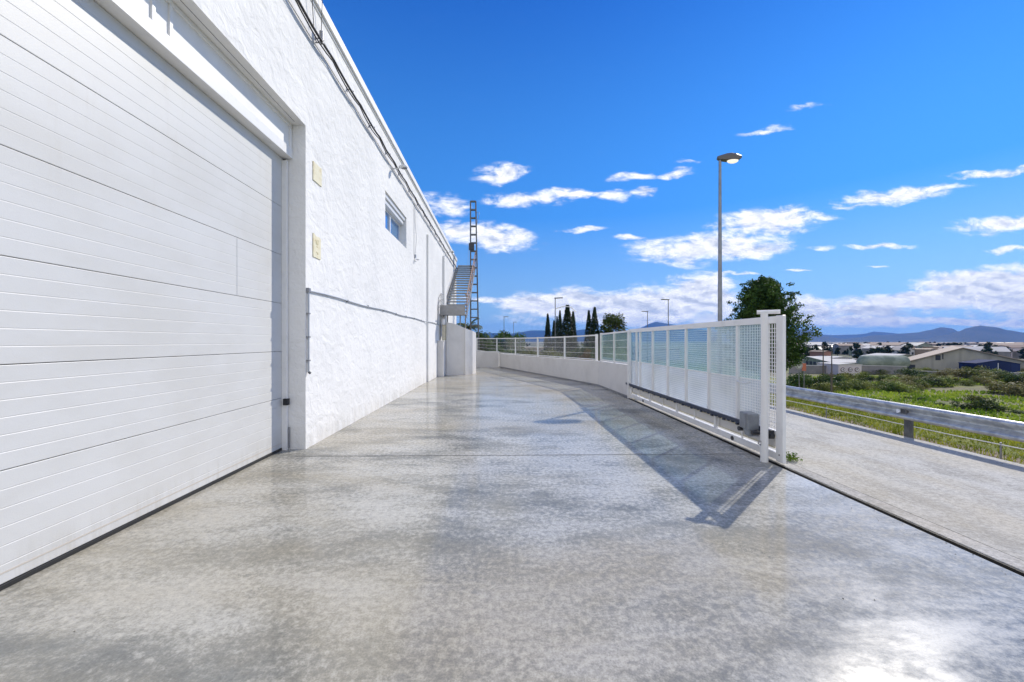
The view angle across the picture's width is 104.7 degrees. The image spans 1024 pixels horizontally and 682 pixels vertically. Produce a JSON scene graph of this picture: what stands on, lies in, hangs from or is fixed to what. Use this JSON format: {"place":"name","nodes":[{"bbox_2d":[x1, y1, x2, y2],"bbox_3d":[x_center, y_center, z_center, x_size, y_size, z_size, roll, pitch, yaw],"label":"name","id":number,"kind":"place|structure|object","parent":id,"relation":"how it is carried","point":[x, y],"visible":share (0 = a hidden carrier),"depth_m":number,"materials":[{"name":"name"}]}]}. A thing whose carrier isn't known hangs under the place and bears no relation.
{"place":"outdoors","nodes":[
{"label":"outdoors","id":0,"kind":"place"},
{"bbox_2d":[0,367,1023,681],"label":"driveway","id":1,"kind":"structure","parent":0,"point":[542,529],"depth_m":2.72,"materials":[{"name":"concrete"}]},
{"bbox_2d":[0,0,456,590],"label":"white warehouse","id":2,"kind":"structure","parent":1,"relation":"on","point":[168,206],"depth_m":3.94,"materials":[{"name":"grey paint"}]},
{"bbox_2d":[0,0,282,590],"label":"garage door","id":3,"kind":"structure","parent":2,"relation":"in","point":[141,221],"depth_m":3.30,"materials":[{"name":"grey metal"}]},
{"bbox_2d":[313,233,320,259],"bbox_3d":[-3.056,-1.478,6.183,0.019,0.363,0.251,0,0,-2],"label":"wall plaque","id":4,"kind":"object","parent":2,"relation":"attached to","point":[317,247],"depth_m":6.16,"materials":[{"name":"beige plastic"}]},
{"bbox_2d":[313,161,321,186],"bbox_3d":[-3.059,-2.620,6.202,0.014,0.290,0.289,0,0,-2],"label":"wall plaque","id":5,"kind":"object","parent":2,"relation":"attached to","point":[317,174],"depth_m":6.19,"materials":[{"name":"beige plastic"}]},
{"bbox_2d":[288,0,454,267],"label":"overhead cable","id":6,"kind":"object","parent":2,"relation":"attached to","point":[354,106],"visible":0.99,"depth_m":7.25,"materials":[{"name":"grey plastic"}]},
{"bbox_2d":[306,288,438,373],"bbox_3d":[-3.202,-0.147,12.631,0.110,1.286,13.564,0,0,-2],"label":"electrical conduit","id":7,"kind":"object","parent":2,"relation":"attached to","point":[308,313],"visible":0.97,"depth_m":5.88,"materials":[{"name":"grey metal"}]},
{"bbox_2d":[385,193,404,241],"bbox_3d":[-3.353,-3.309,10.998,0.210,0.933,2.220,0,0,-2],"label":"window","id":8,"kind":"structure","parent":2,"relation":"in","point":[394,218],"depth_m":11.16,"materials":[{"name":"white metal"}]},
{"bbox_2d":[438,252,475,327],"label":"steel staircase","id":9,"kind":"structure","parent":2,"relation":"attached to","point":[447,310],"depth_m":21.00,"materials":[{"name":"grey metal"}]},
{"bbox_2d":[438,341,445,376],"bbox_3d":[-3.204,0.790,18.190,0.285,1.620,1.130,0,0,-2],"label":"meter cabinet","id":10,"kind":"object","parent":1,"relation":"on","point":[441,358],"visible":0.78,"depth_m":17.65,"materials":[{"name":"white metal"}]},
{"bbox_2d":[442,319,445,339],"bbox_3d":[-3.167,-0.522,18.378,0.174,0.995,0.437,0,0,-2],"label":"duct box","id":11,"kind":"object","parent":10,"relation":"on","point":[443,329],"visible":0.94,"depth_m":18.25,"materials":[{"name":"white paint"}]},
{"bbox_2d":[444,322,475,374],"bbox_3d":[-2.166,0.360,19.711,1.027,2.520,3.132,0,0,24],"label":"stair screen","id":12,"kind":"object","parent":1,"relation":"on","point":[460,350],"visible":0.93,"depth_m":18.58,"materials":[{"name":"white metal"}]},
{"bbox_2d":[468,200,478,349],"bbox_3d":[-2.481,-3.664,25.589,0.783,10.803,0.444,0,0,-2],"label":"lattice mast","id":13,"kind":"object","parent":1,"relation":"on","point":[471,247],"visible":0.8,"depth_m":25.47,"materials":[{"name":"metal"}]},
{"bbox_2d":[404,454,660,455],"bbox_3d":[0.181,1.597,5.528,6.411,0.001,0.019,0,0,-1],"label":"expansion joint","id":14,"kind":"object","parent":1,"relation":"on","point":[592,454],"visible":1,"depth_m":5.55,"materials":[{"name":"grey concrete"}]},
{"bbox_2d":[476,351,633,397],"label":"boundary wall","id":15,"kind":"structure","parent":1,"relation":"on","point":[611,376],"depth_m":16.27,"materials":[{"name":"white concrete"}]},
{"bbox_2d":[476,331,626,362],"bbox_3d":[1.140,0.225,18.050,1.290,1.090,14.237,0,0,-23],"label":"glazed fence","id":16,"kind":"object","parent":15,"relation":"on","point":[614,340],"visible":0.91,"depth_m":15.29,"materials":[{"name":"white metal"}]},
{"bbox_2d":[757,310,779,462],"bbox_3d":[3.401,0.594,5.231,0.277,2.012,0.121,0,0,20],"label":"guide post","id":17,"kind":"object","parent":1,"relation":"on","point":[763,441],"visible":1,"depth_m":5.21,"materials":[{"name":"white metal"}]},
{"bbox_2d":[321,0,1023,334],"label":"sky","id":18,"kind":"structure","parent":0,"point":[879,174],"materials":[{"name":"blue"}]},
{"bbox_2d":[483,322,896,341],"bbox_3d":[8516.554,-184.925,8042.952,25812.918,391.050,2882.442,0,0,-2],"label":"hills","id":19,"kind":"structure","parent":0,"point":[696,335],"depth_m":7374.26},
{"bbox_2d":[521,341,1023,463],"bbox_3d":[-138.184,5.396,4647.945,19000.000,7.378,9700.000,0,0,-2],"label":"ground","id":20,"kind":"structure","parent":0,"point":[698,352],"depth_m":71.89,"materials":[{"name":"green plant"}]},
{"bbox_2d":[458,318,481,331],"bbox_3d":[-3.078,0.061,27.930,1.882,3.482,1.732,0,0,25],"label":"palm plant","id":21,"kind":"object","parent":20,"relation":"on","point":[468,325],"visible":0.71,"depth_m":27.84,"materials":[{"name":"green plant"}]},
{"bbox_2d":[476,331,493,350],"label":"broadleaf tree","id":22,"kind":"object","parent":20,"relation":"on","point":[485,343],"visible":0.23,"depth_m":74.88,"materials":[{"name":"green plant"}]},
{"bbox_2d":[493,345,516,354],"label":"scrub bush","id":23,"kind":"object","parent":20,"relation":"on","point":[505,352],"visible":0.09,"depth_m":38.41,"materials":[{"name":"green plant"}]},
{"bbox_2d":[495,332,516,350],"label":"broadleaf tree","id":24,"kind":"object","parent":20,"relation":"on","point":[500,343],"visible":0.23,"depth_m":78.30,"materials":[{"name":"green plant"}]},
{"bbox_2d":[507,332,526,353],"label":"broadleaf tree","id":25,"kind":"object","parent":20,"relation":"on","point":[520,345],"visible":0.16,"depth_m":79.00,"materials":[{"name":"green plant"}]},
{"bbox_2d":[543,313,552,355],"bbox_3d":[5.242,2.064,57.946,1.916,12.352,1.990,0,0,-2],"label":"cypress tree","id":26,"kind":"object","parent":20,"relation":"on","point":[547,332],"visible":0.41,"depth_m":57.71,"materials":[{"name":"green plant"}]},
{"bbox_2d":[539,347,563,357],"bbox_3d":[3.351,1.600,37.101,4.186,2.062,3.062,0,0,-24],"label":"scrub bush","id":27,"kind":"object","parent":20,"relation":"on","point":[548,353],"visible":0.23,"depth_m":37.04,"materials":[{"name":"green plant"}]},
{"bbox_2d":[549,320,556,352],"bbox_3d":[6.623,2.635,61.978,1.865,11.858,1.796,0,0,14],"label":"cypress tree","id":28,"kind":"object","parent":20,"relation":"on","point":[553,334],"visible":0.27,"depth_m":61.76,"materials":[{"name":"green plant"}]},
{"bbox_2d":[556,310,561,353],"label":"cypress tree","id":29,"kind":"object","parent":20,"relation":"on","point":[559,326],"visible":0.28,"depth_m":59.77,"materials":[{"name":"green plant"}]},
{"bbox_2d":[554,297,575,350],"bbox_3d":[6.092,-0.120,45.000,2.537,9.709,0.260,0,0,0],"label":"street lamp","id":30,"kind":"object","parent":20,"relation":"on","point":[555,316],"visible":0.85,"depth_m":44.96,"materials":[{"name":"metal"}]},
{"bbox_2d":[550,349,581,359],"bbox_3d":[5.101,1.593,36.384,3.404,2.011,3.648,0,0,43],"label":"scrub bush","id":31,"kind":"object","parent":20,"relation":"on","point":[568,354],"visible":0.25,"depth_m":36.11,"materials":[{"name":"green plant"}]},
{"bbox_2d":[557,305,577,358],"bbox_3d":[7.636,1.298,54.969,3.606,12.793,3.472,0,0,-30],"label":"cypress tree","id":32,"kind":"object","parent":20,"relation":"on","point":[566,326],"visible":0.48,"depth_m":54.52,"materials":[{"name":"green plant"}]},
{"bbox_2d":[569,311,578,350],"bbox_3d":[8.977,1.926,57.939,2.155,12.710,2.238,0,0,-14],"label":"cypress tree","id":33,"kind":"object","parent":20,"relation":"on","point":[573,321],"visible":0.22,"depth_m":57.76,"materials":[{"name":"green plant"}]},
{"bbox_2d":[569,344,599,360],"bbox_3d":[7.051,1.306,35.787,3.655,2.139,2.328,0,0,-34],"label":"scrub bush","id":34,"kind":"object","parent":20,"relation":"on","point":[581,350],"visible":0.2,"depth_m":35.41,"materials":[{"name":"green plant"}]},
{"bbox_2d":[578,348,592,359],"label":"scrub bush","id":35,"kind":"object","parent":20,"relation":"on","point":[584,355],"visible":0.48,"depth_m":33.86,"materials":[{"name":"green plant"}]},
{"bbox_2d":[583,310,591,349],"bbox_3d":[11.350,1.878,57.986,2.363,12.932,2.275,0,0,1],"label":"cypress tree","id":36,"kind":"object","parent":20,"relation":"on","point":[588,324],"visible":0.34,"depth_m":57.73,"materials":[{"name":"green plant"}]},
{"bbox_2d":[587,307,599,354],"bbox_3d":[11.765,1.549,56.066,2.634,12.872,2.736,0,0,17],"label":"cypress tree","id":37,"kind":"object","parent":20,"relation":"on","point":[594,328],"visible":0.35,"depth_m":55.62,"materials":[{"name":"green plant"}]},
{"bbox_2d":[589,343,619,359],"bbox_3d":[7.370,1.043,29.826,2.983,1.745,1.900,0,0,-34],"label":"scrub bush","id":38,"kind":"object","parent":20,"relation":"on","point":[606,349],"visible":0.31,"depth_m":29.51,"materials":[{"name":"green plant"}]},
{"bbox_2d":[584,312,631,355],"bbox_3d":[13.442,1.831,55.208,5.741,11.863,5.648,0,0,-22],"label":"broadleaf tree","id":39,"kind":"object","parent":20,"relation":"on","point":[610,322],"visible":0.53,"depth_m":54.07,"materials":[{"name":"green plant"}]},
{"bbox_2d":[605,347,633,360],"bbox_3d":[7.474,1.160,28.063,2.612,1.501,1.910,0,0,-24],"label":"scrub bush","id":40,"kind":"object","parent":20,"relation":"on","point":[619,352],"visible":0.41,"depth_m":27.95,"materials":[{"name":"green plant"}]},
{"bbox_2d":[632,348,679,359],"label":"industrial building","id":41,"kind":"structure","parent":20,"relation":"on","point":[672,356],"depth_m":181.60,"materials":[{"name":"grey"}]},
{"bbox_2d":[717,153,741,373],"bbox_3d":[8.553,-2.843,15.596,0.943,9.146,0.308,0,0,-2],"label":"street lamp","id":42,"kind":"object","parent":20,"relation":"on","point":[731,158],"visible":0.97,"depth_m":15.54,"materials":[{"name":"grey metal"}]},
{"bbox_2d":[715,274,822,373],"bbox_3d":[15.402,-0.614,23.977,5.878,6.908,5.774,0,0,-2],"label":"evergreen tree","id":43,"kind":"object","parent":20,"relation":"on","point":[762,293],"visible":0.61,"depth_m":23.20,"materials":[{"name":"green plant"}]},
{"bbox_2d":[786,371,816,387],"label":"scrub bush","id":44,"kind":"object","parent":20,"relation":"on","point":[791,380],"visible":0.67,"depth_m":70.52,"materials":[{"name":"green plant"}]},
{"bbox_2d":[798,373,826,386],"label":"scrub bush","id":45,"kind":"object","parent":20,"relation":"on","point":[820,378],"visible":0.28,"depth_m":70.91,"materials":[{"name":"green plant"}]},
{"bbox_2d":[603,357,1023,441],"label":"guardrail","id":46,"kind":"object","parent":20,"relation":"on","point":[985,425],"visible":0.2,"depth_m":6.54,"materials":[{"name":"metal"}]},
{"bbox_2d":[805,342,830,346],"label":"industrial building","id":47,"kind":"structure","parent":20,"relation":"on","point":[816,343],"depth_m":289.73,"materials":[{"name":"grey"}]},
{"bbox_2d":[809,350,830,355],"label":"industrial building","id":48,"kind":"structure","parent":20,"relation":"on","point":[818,353],"depth_m":127.07,"materials":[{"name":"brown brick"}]},
{"bbox_2d":[812,373,835,384],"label":"scrub bush","id":49,"kind":"object","parent":20,"relation":"on","point":[827,379],"visible":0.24,"depth_m":70.28,"materials":[{"name":"green plant"}]},
{"bbox_2d":[628,398,1023,576],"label":"drain channel","id":50,"kind":"object","parent":20,"relation":"on","point":[1007,567],"visible":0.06,"depth_m":3.72,"materials":[{"name":"black metal"}]},
{"bbox_2d":[811,381,842,392],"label":"scrub bush","id":51,"kind":"object","parent":20,"relation":"on","point":[823,386],"visible":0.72,"depth_m":65.04,"materials":[{"name":"green plant"}]},
{"bbox_2d":[633,398,1023,571],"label":"kerb strip","id":52,"kind":"object","parent":20,"relation":"on","point":[1000,556],"visible":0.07,"depth_m":3.65,"materials":[{"name":"concrete"}]},
{"bbox_2d":[627,330,637,398],"bbox_3d":[3.373,0.651,10.943,0.396,1.901,0.144,0,0,43],"label":"gate end post","id":53,"kind":"object","parent":52,"relation":"on","point":[629,390],"visible":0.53,"depth_m":11.01,"materials":[{"name":"white metal"}]},
{"bbox_2d":[626,315,785,463],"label":"sliding gate","id":54,"kind":"structure","parent":52,"relation":"on","point":[709,393],"depth_m":6.56,"materials":[{"name":"white metal"}]},
{"bbox_2d":[737,411,759,436],"bbox_3d":[3.338,1.162,5.543,0.167,0.323,0.320,0,0,-2],"label":"gate motor","id":55,"kind":"object","parent":54,"relation":"attached to","point":[749,423],"visible":0.97,"depth_m":5.47,"materials":[{"name":"grey plastic"}]},
{"bbox_2d":[802,356,856,364],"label":"industrial building","id":56,"kind":"structure","parent":20,"relation":"on","point":[813,360],"depth_m":117.33,"materials":[{"name":"grey"}]},
{"bbox_2d":[829,372,833,392],"bbox_3d":[40.373,6.332,49.987,0.700,4.692,0.180,0,0,-2],"label":"timber post","id":57,"kind":"object","parent":20,"relation":"on","point":[831,374],"visible":0.82,"depth_m":49.92,"materials":[{"name":"brown"}]},
{"bbox_2d":[817,362,862,374],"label":"emblem kiosk","id":58,"kind":"object","parent":20,"relation":"on","point":[838,368],"visible":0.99,"depth_m":100.00,"materials":[{"name":"grey"}]},
{"bbox_2d":[833,380,852,391],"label":"scrub bush","id":59,"kind":"object","parent":20,"relation":"on","point":[846,385],"visible":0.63,"depth_m":66.61,"materials":[{"name":"green plant"}]},
{"bbox_2d":[832,344,862,354],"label":"industrial building","id":60,"kind":"structure","parent":20,"relation":"on","point":[843,347],"depth_m":251.28,"materials":[{"name":"white"}]},
{"bbox_2d":[789,365,906,373],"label":"yard wall","id":61,"kind":"structure","parent":20,"relation":"on","point":[818,369],"depth_m":103.74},
{"bbox_2d":[849,343,863,356],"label":"distant tree","id":62,"kind":"object","parent":20,"relation":"on","point":[856,346],"visible":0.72,"depth_m":196.96,"materials":[{"name":"green plant"}]},
{"bbox_2d":[851,371,870,378],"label":"scrub bush","id":63,"kind":"object","parent":20,"relation":"on","point":[859,375],"visible":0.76,"depth_m":88.43,"materials":[{"name":"green plant"}]},
{"bbox_2d":[848,378,873,387],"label":"scrub bush","id":64,"kind":"object","parent":20,"relation":"on","point":[855,380],"visible":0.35,"depth_m":71.38,"materials":[{"name":"green plant"}]},
{"bbox_2d":[852,382,872,389],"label":"scrub bush","id":65,"kind":"object","parent":20,"relation":"on","point":[857,386],"visible":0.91,"depth_m":68.02,"materials":[{"name":"green plant"}]},
{"bbox_2d":[862,346,894,354],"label":"industrial building","id":66,"kind":"structure","parent":20,"relation":"on","point":[865,348],"depth_m":207.07,"materials":[{"name":"grey"}]},
{"bbox_2d":[856,355,910,366],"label":"storage tank","id":67,"kind":"object","parent":20,"relation":"on","point":[889,360],"visible":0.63,"depth_m":110.27,"materials":[{"name":"metal"}]},
{"bbox_2d":[852,345,914,356],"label":"industrial building","id":68,"kind":"structure","parent":20,"relation":"on","point":[896,348],"depth_m":196.47,"materials":[{"name":"grey"}]},
{"bbox_2d":[867,342,906,345],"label":"industrial building","id":69,"kind":"structure","parent":20,"relation":"on","point":[893,343],"depth_m":307.09,"materials":[{"name":"white"}]},
{"bbox_2d":[861,353,914,356],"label":"industrial building","id":70,"kind":"structure","parent":20,"relation":"on","point":[907,355],"depth_m":155.43,"materials":[{"name":"white metal"}]},
{"bbox_2d":[771,397,1023,458],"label":"white cable","id":71,"kind":"object","parent":20,"relation":"on","point":[1001,444],"visible":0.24,"depth_m":6.35,"materials":[{"name":"paint"}]},
{"bbox_2d":[874,380,923,394],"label":"scrub bush","id":72,"kind":"object","parent":20,"relation":"on","point":[895,386],"visible":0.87,"depth_m":65.96,"materials":[{"name":"green plant"}]},
{"bbox_2d":[896,345,910,353],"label":"distant tree","id":73,"kind":"object","parent":20,"relation":"on","point":[905,349],"visible":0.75,"depth_m":186.60,"materials":[{"name":"green plant"}]},
{"bbox_2d":[894,367,918,374],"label":"scrub bush","id":74,"kind":"object","parent":20,"relation":"on","point":[906,370],"visible":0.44,"depth_m":93.89,"materials":[{"name":"green plant"}]},
{"bbox_2d":[790,375,1023,421],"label":"field grass","id":75,"kind":"structure","parent":20,"relation":"on","point":[953,395],"depth_m":58.69,"materials":[{"name":"green plant"}]},
{"bbox_2d":[899,375,930,381],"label":"scrub bush","id":76,"kind":"object","parent":20,"relation":"on","point":[906,378],"visible":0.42,"depth_m":80.64,"materials":[{"name":"green plant"}]},
{"bbox_2d":[901,342,932,347],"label":"industrial building","id":77,"kind":"structure","parent":20,"relation":"on","point":[921,344],"depth_m":257.27,"materials":[{"name":"metal"}]},
{"bbox_2d":[912,348,937,354],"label":"industrial building","id":78,"kind":"structure","parent":20,"relation":"on","point":[920,350],"depth_m":195.66,"materials":[{"name":"grey"}]},
{"bbox_2d":[933,370,949,377],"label":"scrub bush","id":79,"kind":"object","parent":20,"relation":"on","point":[942,372],"visible":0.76,"depth_m":91.17,"materials":[{"name":"green plant"}]},
{"bbox_2d":[931,377,953,387],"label":"scrub bush","id":80,"kind":"object","parent":20,"relation":"on","point":[944,383],"visible":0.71,"depth_m":74.60,"materials":[{"name":"green plant"}]},
{"bbox_2d":[908,346,1023,370],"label":"gabled warehouse","id":81,"kind":"structure","parent":20,"relation":"on","point":[951,357],"depth_m":110.84,"materials":[{"name":"grey"}]},
{"bbox_2d":[950,401,984,409],"bbox_3d":[58.453,8.240,50.814,2.990,1.308,2.107,0,0,29],"label":"scrub bush","id":82,"kind":"object","parent":20,"relation":"on","point":[962,406],"visible":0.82,"depth_m":50.63,"materials":[{"name":"green plant"}]},
{"bbox_2d":[959,379,978,385],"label":"scrub bush","id":83,"kind":"object","parent":20,"relation":"on","point":[967,382],"visible":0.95,"depth_m":76.14,"materials":[{"name":"green plant"}]},
{"bbox_2d":[949,368,990,377],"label":"scrub bush","id":84,"kind":"object","parent":20,"relation":"on","point":[957,374],"visible":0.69,"depth_m":89.30,"materials":[{"name":"green plant"}]},
{"bbox_2d":[956,367,994,378],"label":"scrub bush","id":85,"kind":"object","parent":20,"relation":"on","point":[974,371],"visible":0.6,"depth_m":87.57,"materials":[{"name":"green plant"}]},
{"bbox_2d":[941,346,1010,356],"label":"industrial building","id":86,"kind":"structure","parent":20,"relation":"on","point":[1003,351],"depth_m":179.73,"materials":[{"name":"grey metal"}]},
{"bbox_2d":[960,364,991,369],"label":"scrub bush","id":87,"kind":"object","parent":20,"relation":"on","point":[975,367],"visible":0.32,"depth_m":100.44,"materials":[{"name":"green plant"}]},
{"bbox_2d":[961,394,991,401],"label":"scrub bush","id":88,"kind":"object","parent":20,"relation":"on","point":[970,397],"visible":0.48,"depth_m":56.54,"materials":[{"name":"green plant"}]},
{"bbox_2d":[969,376,994,383],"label":"scrub bush","id":89,"kind":"object","parent":20,"relation":"on","point":[978,379],"visible":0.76,"depth_m":77.48,"materials":[{"name":"green plant"}]},
{"bbox_2d":[971,396,1005,411],"bbox_3d":[60.315,7.962,50.125,4.075,1.931,2.871,0,0,-43],"label":"scrub bush","id":90,"kind":"object","parent":20,"relation":"on","point":[985,404],"visible":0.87,"depth_m":49.73,"materials":[{"name":"green plant"}]},
{"bbox_2d":[958,359,1019,372],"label":"blue shed","id":91,"kind":"structure","parent":20,"relation":"on","point":[1007,366],"depth_m":100.15,"materials":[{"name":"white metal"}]},
{"bbox_2d":[981,345,998,354],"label":"distant tree","id":92,"kind":"object","parent":20,"relation":"on","point":[988,348],"visible":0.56,"depth_m":179.80,"materials":[{"name":"green plant"}]},
{"bbox_2d":[979,372,1010,379],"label":"scrub bush","id":93,"kind":"object","parent":20,"relation":"on","point":[993,376],"visible":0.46,"depth_m":84.11,"materials":[{"name":"green plant"}]},
{"bbox_2d":[980,380,1023,395],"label":"scrub bush","id":94,"kind":"object","parent":20,"relation":"on","point":[999,387],"visible":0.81,"depth_m":64.91,"materials":[{"name":"green plant"}]},
{"bbox_2d":[984,343,1023,345],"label":"industrial building","id":95,"kind":"structure","parent":20,"relation":"on","point":[998,344],"depth_m":301.64,"materials":[{"name":"grey"}]},
{"bbox_2d":[996,345,1023,357],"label":"industrial building","id":96,"kind":"structure","parent":20,"relation":"on","point":[1015,347],"depth_m":196.35,"materials":[{"name":"grey"}]},
{"bbox_2d":[1003,374,1017,382],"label":"scrub bush","id":97,"kind":"object","parent":20,"relation":"on","point":[1011,376],"visible":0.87,"depth_m":77.44,"materials":[{"name":"green plant"}]},
{"bbox_2d":[1002,381,1023,396],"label":"scrub bush","id":98,"kind":"object","parent":20,"relation":"on","point":[1015,389],"visible":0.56,"depth_m":62.81,"materials":[{"name":"green plant"}]},
{"bbox_2d":[802,363,805,387],"bbox_3d":[44.392,6.030,60.000,0.600,5.250,0.100,0,0,-2],"label":"post","id":99,"kind":"object","parent":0,"point":[804,368],"visible":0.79,"depth_m":59.96,"materials":[{"name":"brown metal"}]},
{"bbox_2d":[635,384,1023,560],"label":"road","id":100,"kind":"structure","parent":0,"point":[979,498],"depth_m":4.73,"materials":[{"name":"concrete"}]},
{"bbox_2d":[786,452,802,461],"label":"weed","id":101,"kind":"object","parent":100,"relation":"on","point":[791,458],"visible":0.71,"depth_m":5.25,"materials":[{"name":"green plant"}]},
{"bbox_2d":[751,327,957,341],"bbox_3d":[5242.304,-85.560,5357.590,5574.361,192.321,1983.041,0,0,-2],"label":"hills","id":102,"kind":"structure","parent":0,"point":[934,333],"depth_m":4835.60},
{"bbox_2d":[770,393,1023,463],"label":"roadside grass","id":103,"kind":"structure","parent":0,"point":[895,429],"depth_m":7.64,"materials":[{"name":"green plant"}]},
{"bbox_2d":[901,326,1023,341],"bbox_3d":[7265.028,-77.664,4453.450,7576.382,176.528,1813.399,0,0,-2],"label":"hills","id":104,"kind":"structure","parent":0,"point":[983,334],"depth_m":3906.73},
{"bbox_3d":[-3.371,-4.708,18.658,0.133,0.125,0.071,0,0,-2],"label":"cable clip","id":105,"kind":"object","parent":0,"visible":0},
{"bbox_2d":[297,0,456,267],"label":"overhead cable","id":106,"kind":"object","parent":105,"relation":"attached to","point":[324,45],"visible":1,"depth_m":7.45,"materials":[{"name":"black plastic"}]},
{"bbox_3d":[-2.776,-4.708,-1.333,0.133,0.125,0.071,0,0,-2],"label":"cable clip","id":107,"kind":"object","parent":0,"visible":0},
{"bbox_2d":[295,0,456,268],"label":"overhead cable","id":108,"kind":"object","parent":107,"relation":"attached to","point":[358,105],"visible":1,"depth_m":7.40,"materials":[{"name":"black plastic"}]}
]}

